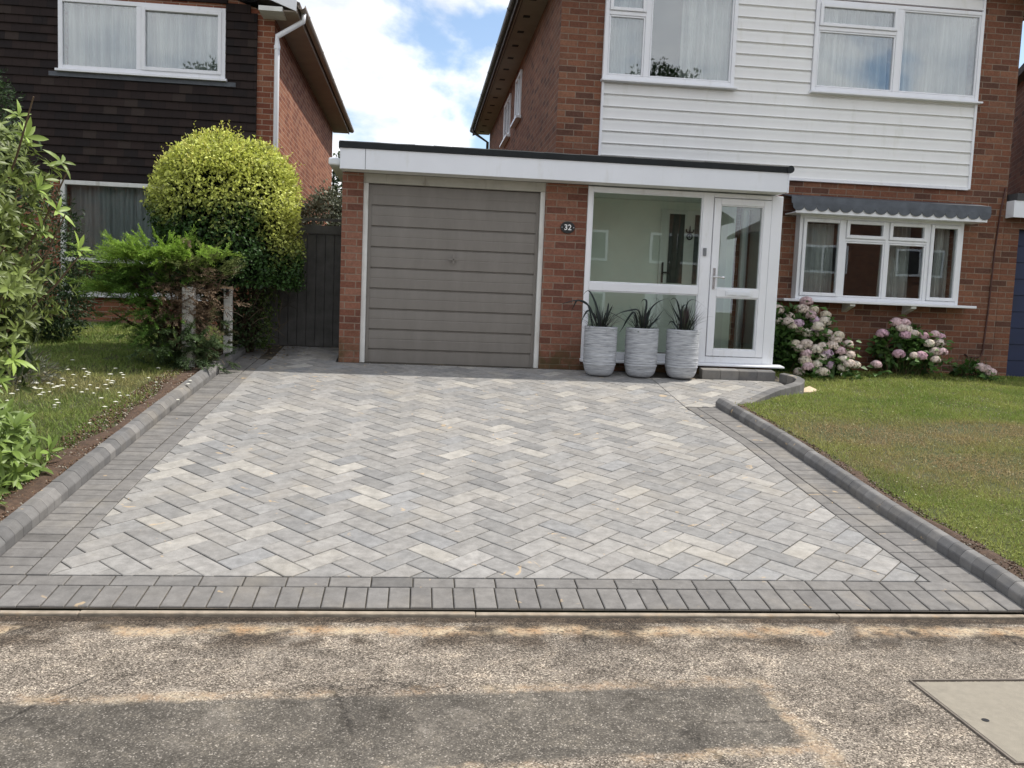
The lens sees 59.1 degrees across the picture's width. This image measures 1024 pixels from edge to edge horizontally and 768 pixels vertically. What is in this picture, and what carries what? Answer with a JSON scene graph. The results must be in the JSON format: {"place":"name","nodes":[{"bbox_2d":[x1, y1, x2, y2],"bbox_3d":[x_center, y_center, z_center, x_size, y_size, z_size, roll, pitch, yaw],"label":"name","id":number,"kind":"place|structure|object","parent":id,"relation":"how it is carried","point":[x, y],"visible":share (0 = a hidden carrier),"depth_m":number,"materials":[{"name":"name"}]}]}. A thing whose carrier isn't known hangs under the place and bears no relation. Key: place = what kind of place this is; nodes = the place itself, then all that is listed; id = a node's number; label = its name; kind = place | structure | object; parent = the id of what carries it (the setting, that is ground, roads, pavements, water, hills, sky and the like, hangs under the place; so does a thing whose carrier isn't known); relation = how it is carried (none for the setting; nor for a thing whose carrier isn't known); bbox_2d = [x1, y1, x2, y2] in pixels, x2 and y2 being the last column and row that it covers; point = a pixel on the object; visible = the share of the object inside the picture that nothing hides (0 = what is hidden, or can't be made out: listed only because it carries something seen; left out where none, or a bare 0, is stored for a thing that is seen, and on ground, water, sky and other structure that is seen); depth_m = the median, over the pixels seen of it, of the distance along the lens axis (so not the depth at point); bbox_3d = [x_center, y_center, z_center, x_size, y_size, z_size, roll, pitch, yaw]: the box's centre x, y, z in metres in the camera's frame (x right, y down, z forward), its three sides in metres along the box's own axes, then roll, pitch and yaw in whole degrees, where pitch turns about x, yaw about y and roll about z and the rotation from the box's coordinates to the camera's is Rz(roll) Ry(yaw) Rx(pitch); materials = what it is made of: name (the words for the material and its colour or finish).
{"place":"outdoors","nodes":[
{"label":"outdoors","id":0,"kind":"place"},
{"bbox_2d":[0,320,233,499],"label":"front lawn","id":1,"kind":"structure","parent":0,"point":[87,402],"depth_m":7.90,"materials":[{"name":"plant"}]},
{"bbox_2d":[2,346,69,389],"bbox_3d":[-4.466,-0.057,8.159,0.969,0.788,0.860,2,5,-6],"label":"lavender","id":2,"kind":"object","parent":1,"relation":"on","point":[46,373],"visible":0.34,"depth_m":8.19,"materials":[{"name":"green plant"}]},
{"bbox_2d":[0,96,91,506],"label":"evergreen shrub","id":3,"kind":"object","parent":1,"relation":"on","point":[15,430],"visible":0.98,"depth_m":5.59,"materials":[{"name":"green plant"}]},
{"bbox_2d":[0,68,101,341],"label":"dark shrub","id":4,"kind":"object","parent":1,"relation":"on","point":[57,325],"visible":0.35,"depth_m":10.44,"materials":[{"name":"green plant"}]},
{"bbox_2d":[3,359,191,428],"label":"lawn flowers","id":5,"kind":"object","parent":1,"relation":"on","point":[34,387],"visible":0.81,"depth_m":7.87,"materials":[{"name":"white plant"}]},
{"bbox_2d":[0,338,222,477],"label":"lawn weeds","id":6,"kind":"object","parent":1,"relation":"on","point":[81,387],"visible":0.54,"depth_m":8.08,"materials":[{"name":"green plant"}]},
{"bbox_2d":[0,346,233,521],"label":"soil bed","id":7,"kind":"object","parent":1,"relation":"on","point":[18,498],"visible":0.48,"depth_m":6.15,"materials":[{"name":"brown soil"}]},
{"bbox_2d":[63,223,249,373],"bbox_3d":[-3.642,-0.809,9.293,1.987,1.766,1.158,2,5,-6],"label":"juniper bush","id":8,"kind":"object","parent":1,"relation":"on","point":[178,254],"visible":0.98,"depth_m":9.15,"materials":[{"name":"green plant"}]},
{"bbox_2d":[181,287,195,367],"bbox_3d":[-3.314,-0.513,9.253,0.115,0.960,0.115,2,5,-6],"label":"concrete post","id":9,"kind":"object","parent":1,"relation":"on","point":[190,317],"visible":0.37,"depth_m":9.18,"materials":[{"name":"grey concrete"}]},
{"bbox_2d":[139,120,306,352],"bbox_3d":[-3.225,-1.622,10.150,1.848,2.624,1.709,2,5,-6],"label":"topiary bush","id":10,"kind":"object","parent":1,"relation":"on","point":[229,187],"visible":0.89,"depth_m":9.72,"materials":[{"name":"green plant"}]},
{"bbox_2d":[223,275,232,353],"bbox_3d":[-3.101,-0.706,9.860,0.085,1.050,0.089,2,5,-6],"label":"concrete post","id":11,"kind":"object","parent":1,"relation":"on","point":[228,302],"visible":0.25,"depth_m":9.82,"materials":[{"name":"grey concrete"}]},
{"bbox_2d":[0,608,1016,613],"bbox_3d":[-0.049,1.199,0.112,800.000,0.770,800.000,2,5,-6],"label":"ground","id":12,"kind":"structure","parent":0,"point":[475,611],"depth_m":4.51,"materials":[{"name":"grey concrete"}]},
{"bbox_2d":[0,0,353,325],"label":"neighbour house","id":13,"kind":"structure","parent":12,"relation":"on","point":[271,79],"depth_m":12.99,"materials":[{"name":"brick"}]},
{"bbox_2d":[68,3,135,68],"bbox_3d":[-5.855,-4.973,12.981,1.044,0.980,0.156,2,5,-6],"label":"curtain","id":14,"kind":"object","parent":13,"relation":"hanging from","point":[102,36],"visible":0.79,"depth_m":12.97,"materials":[{"name":"white fabric"}]},
{"bbox_2d":[70,185,179,258],"bbox_3d":[-5.355,-2.359,13.296,2.224,1.100,0.114,2,5,-6],"label":"curtain","id":15,"kind":"object","parent":13,"relation":"hanging from","point":[116,213],"visible":0.23,"depth_m":13.23,"materials":[{"name":"grey fabric"}]},
{"bbox_2d":[57,180,223,300],"bbox_3d":[-5.360,-2.071,13.147,2.360,1.655,0.150,2,5,-6],"label":"window","id":16,"kind":"structure","parent":13,"relation":"in","point":[66,182],"depth_m":13.02,"materials":[{"name":"white paint"}]},
{"bbox_2d":[55,0,227,81],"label":"window","id":17,"kind":"structure","parent":13,"relation":"in","point":[141,70],"depth_m":12.86,"materials":[{"name":"white plastic"}]},
{"bbox_2d":[146,11,217,70],"bbox_3d":[-4.732,-4.939,13.102,1.144,0.980,0.161,2,5,-6],"label":"curtain","id":18,"kind":"object","parent":13,"relation":"hanging from","point":[182,41],"visible":0.61,"depth_m":13.09,"materials":[{"name":"white fabric"}]},
{"bbox_2d":[296,179,341,234],"bbox_3d":[-2.935,-1.990,14.659,1.644,2.622,1.314,2,5,-6],"label":"garden shrub","id":19,"kind":"object","parent":12,"relation":"on","point":[320,199],"visible":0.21,"depth_m":14.33,"materials":[{"name":"green plant"}]},
{"bbox_2d":[331,151,341,225],"bbox_3d":[-4.238,-3.938,24.702,4.470,4.653,3.404,-3,8,-45],"label":"garden tree","id":20,"kind":"object","parent":12,"relation":"on","point":[334,179],"visible":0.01,"depth_m":23.73,"materials":[{"name":"green plant"}]},
{"bbox_2d":[0,344,1023,613],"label":"kerb","id":21,"kind":"structure","parent":12,"relation":"on","point":[20,522],"depth_m":6.25,"materials":[{"name":"grey concrete"}]},
{"bbox_2d":[0,610,1023,618],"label":"edging strip","id":22,"kind":"object","parent":12,"relation":"on","point":[183,613],"visible":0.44,"depth_m":4.34,"materials":[{"name":"concrete"}]},
{"bbox_2d":[0,343,1023,611],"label":"herringbone paving","id":23,"kind":"structure","parent":12,"relation":"on","point":[514,473],"depth_m":6.08,"materials":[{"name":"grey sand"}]},
{"bbox_2d":[173,346,310,376],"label":"dry leaves","id":24,"kind":"object","parent":23,"relation":"on","point":[253,355],"visible":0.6,"depth_m":10.34,"materials":[{"name":"brown plant"}]},
{"bbox_2d":[0,349,1023,611],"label":"paving border","id":25,"kind":"object","parent":23,"relation":"on","point":[46,545],"visible":0.99,"depth_m":4.70,"materials":[{"name":"grey concrete"}]},
{"bbox_2d":[583,326,617,375],"bbox_3d":[0.988,-0.371,10.151,0.372,0.552,0.372,2,5,-6],"label":"planter","id":26,"kind":"object","parent":23,"relation":"on","point":[599,352],"visible":1,"depth_m":10.00,"materials":[{"name":"ceramic"}]},
{"bbox_2d":[558,290,625,331],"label":"ornamental grass","id":27,"kind":"object","parent":26,"relation":"in","point":[600,319],"depth_m":10.05,"materials":[{"name":"green plant"}]},
{"bbox_2d":[624,327,658,377],"bbox_3d":[1.456,-0.355,10.191,0.372,0.552,0.372,5,6,30],"label":"planter","id":28,"kind":"object","parent":23,"relation":"on","point":[641,352],"visible":1,"depth_m":10.04,"materials":[{"name":"white ceramic"}]},
{"bbox_2d":[615,299,664,332],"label":"ornamental grass","id":29,"kind":"object","parent":28,"relation":"in","point":[643,322],"depth_m":10.11,"materials":[{"name":"green plant"}]},
{"bbox_2d":[665,329,699,378],"bbox_3d":[1.925,-0.340,10.231,0.372,0.552,0.372,3,5,3],"label":"planter","id":30,"kind":"object","parent":23,"relation":"on","point":[681,353],"visible":0.99,"depth_m":10.08,"materials":[{"name":"white ceramic"}]},
{"bbox_2d":[663,298,716,332],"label":"ornamental grass","id":31,"kind":"object","parent":30,"relation":"in","point":[685,322],"depth_m":10.14,"materials":[{"name":"green plant"}]},
{"bbox_2d":[328,0,1023,374],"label":"brick house","id":32,"kind":"structure","parent":12,"relation":"on","point":[658,178],"depth_m":11.51,"materials":[{"name":"brick"}]},
{"bbox_2d":[254,217,341,346],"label":"wooden gate","id":33,"kind":"structure","parent":32,"relation":"attached to","point":[312,318],"depth_m":10.95,"materials":[{"name":"grey wood"}]},
{"bbox_2d":[365,184,539,366],"bbox_3d":[-0.680,-1.192,10.295,1.931,2.042,0.075,2,5,-6],"label":"garage door","id":34,"kind":"structure","parent":32,"relation":"in","point":[452,273],"depth_m":10.30,"materials":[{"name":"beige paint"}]},
{"bbox_2d":[499,93,511,147],"bbox_3d":[-0.127,-5.244,18.011,0.100,0.830,1.360,2,5,-6],"label":"window","id":35,"kind":"structure","parent":32,"relation":"in","point":[507,107],"depth_m":17.95,"materials":[{"name":"white plastic"}]},
{"bbox_2d":[510,69,522,127],"bbox_3d":[0.081,-5.049,16.006,0.100,0.830,1.010,2,5,-6],"label":"window","id":36,"kind":"structure","parent":32,"relation":"in","point":[518,84],"depth_m":15.95,"materials":[{"name":"white plastic"}]},
{"bbox_2d":[609,0,642,74],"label":"curtain","id":37,"kind":"object","parent":32,"relation":"hanging from","point":[625,46],"visible":0.62,"depth_m":11.45,"materials":[{"name":"white fabric"}]},
{"bbox_2d":[600,0,738,90],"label":"window","id":38,"kind":"structure","parent":32,"relation":"in","point":[645,13],"depth_m":11.34,"materials":[{"name":"white plastic"}]},
{"bbox_2d":[655,209,728,352],"bbox_3d":[2.320,-1.310,11.667,0.890,1.835,0.120,2,5,-6],"label":"inner door","id":39,"kind":"structure","parent":32,"relation":"in","point":[679,229],"depth_m":11.63,"materials":[{"name":"white glass"}]},
{"bbox_2d":[679,0,730,80],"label":"curtain","id":40,"kind":"object","parent":32,"relation":"hanging from","point":[704,47],"visible":0.94,"depth_m":11.56,"materials":[{"name":"white fabric"}]},
{"bbox_2d":[705,198,771,357],"bbox_3d":[2.648,-1.229,10.534,0.682,1.826,0.147,2,5,-6],"label":"porch door","id":41,"kind":"structure","parent":32,"relation":"in","point":[758,294],"depth_m":10.54,"materials":[{"name":"white plastic"}]},
{"bbox_2d":[803,223,833,296],"bbox_3d":[4.009,-1.631,11.931,0.454,0.960,0.076,2,5,-6],"label":"curtain","id":42,"kind":"object","parent":32,"relation":"hanging from","point":[818,259],"visible":0.75,"depth_m":11.93,"materials":[{"name":"white fabric"}]},
{"bbox_2d":[817,8,888,89],"bbox_3d":[4.422,-4.357,11.765,1.054,1.150,0.145,2,5,-6],"label":"curtain","id":43,"kind":"object","parent":32,"relation":"hanging from","point":[852,61],"visible":0.62,"depth_m":11.77,"materials":[{"name":"white fabric"}]},
{"bbox_2d":[777,215,976,313],"bbox_3d":[4.813,-1.546,11.842,2.640,1.233,0.280,2,5,-6],"label":"bay window","id":44,"kind":"structure","parent":32,"relation":"in","point":[886,239],"depth_m":11.81,"materials":[{"name":"white plastic"}]},
{"bbox_2d":[876,227,910,299],"bbox_3d":[5.157,-1.650,12.212,0.434,1.040,0.081,2,5,-6],"label":"curtain","id":45,"kind":"object","parent":32,"relation":"hanging from","point":[897,274],"visible":0.54,"depth_m":12.22,"materials":[{"name":"white fabric"}]},
{"bbox_2d":[809,0,985,104],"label":"window","id":46,"kind":"structure","parent":32,"relation":"in","point":[896,32],"depth_m":11.64,"materials":[{"name":"white plastic"}]},
{"bbox_2d":[887,13,971,94],"bbox_3d":[5.520,-4.324,11.887,1.104,1.150,0.153,2,5,-6],"label":"curtain","id":47,"kind":"object","parent":32,"relation":"hanging from","point":[935,51],"visible":0.73,"depth_m":11.89,"materials":[{"name":"white fabric"}]},
{"bbox_2d":[930,229,949,297],"bbox_3d":[5.750,-1.617,12.117,0.213,1.040,0.076,1,5,-10],"label":"curtain","id":48,"kind":"object","parent":32,"relation":"hanging from","point":[939,277],"visible":0.84,"depth_m":12.11,"materials":[{"name":"white fabric"}]},
{"bbox_2d":[992,193,1023,375],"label":"neighbour garage","id":49,"kind":"structure","parent":12,"relation":"on","point":[1008,354],"depth_m":12.23,"materials":[{"name":"brick"}]},
{"bbox_2d":[1006,230,1023,375],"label":"garage door","id":50,"kind":"structure","parent":49,"relation":"in","point":[1015,361],"depth_m":12.36,"materials":[{"name":"blue paint"}]},
{"bbox_2d":[1007,63,1023,194],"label":"neighbour house","id":51,"kind":"structure","parent":12,"relation":"on","point":[1016,179],"depth_m":13.93,"materials":[{"name":"brick"}]},
{"bbox_2d":[0,616,1023,767],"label":"road","id":52,"kind":"structure","parent":0,"point":[237,692],"depth_m":3.51,"materials":[{"name":"grey asphalt"}]},
{"bbox_2d":[908,679,1023,764],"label":"inspection cover","id":53,"kind":"object","parent":52,"relation":"on","point":[991,714],"visible":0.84,"depth_m":3.55,"materials":[{"name":"concrete"}]},
{"bbox_2d":[297,0,1023,196],"label":"sky","id":54,"kind":"structure","parent":0,"point":[403,71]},
{"bbox_2d":[735,368,1023,572],"bbox_3d":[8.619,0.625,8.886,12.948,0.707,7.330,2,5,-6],"label":"lawn","id":55,"kind":"structure","parent":0,"point":[915,448],"depth_m":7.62,"materials":[{"name":"plant"}]},
{"bbox_2d":[804,386,818,391],"bbox_3d":[3.306,0.056,10.063,0.305,0.067,0.217,2,5,-6],"label":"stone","id":56,"kind":"object","parent":55,"relation":"on","point":[808,389],"visible":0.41,"depth_m":10.02,"materials":[{"name":"beige stone"}]},
{"bbox_2d":[771,296,866,380],"bbox_3d":[3.726,-0.520,11.394,1.360,1.169,1.057,2,5,-6],"label":"hydrangea","id":57,"kind":"object","parent":55,"relation":"on","point":[799,351],"visible":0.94,"depth_m":11.25,"materials":[{"name":"pink plant"}]},
{"bbox_2d":[739,405,1023,580],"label":"soil edge","id":58,"kind":"object","parent":55,"relation":"on","point":[990,555],"visible":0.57,"depth_m":5.60,"materials":[{"name":"brown soil"}]},
{"bbox_2d":[738,404,1023,579],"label":"soil grit","id":59,"kind":"object","parent":58,"relation":"on","point":[919,512],"visible":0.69,"depth_m":6.00,"materials":[{"name":"brown soil"}]},
{"bbox_2d":[751,371,1023,565],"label":"clover","id":60,"kind":"object","parent":55,"relation":"on","point":[989,525],"depth_m":7.79,"materials":[{"name":"green plant"}]},
{"bbox_2d":[865,315,957,377],"bbox_3d":[5.097,-0.448,11.704,1.308,0.899,0.759,2,5,-6],"label":"hydrangea","id":61,"kind":"object","parent":55,"relation":"on","point":[914,352],"visible":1,"depth_m":11.63,"materials":[{"name":"pink plant"}]},
{"bbox_2d":[948,355,1001,380],"bbox_3d":[6.009,-0.147,11.664,0.586,0.402,0.649,2,5,-6],"label":"hydrangea","id":62,"kind":"object","parent":55,"relation":"on","point":[978,368],"visible":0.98,"depth_m":11.66,"materials":[{"name":"green plant"}]}
]}

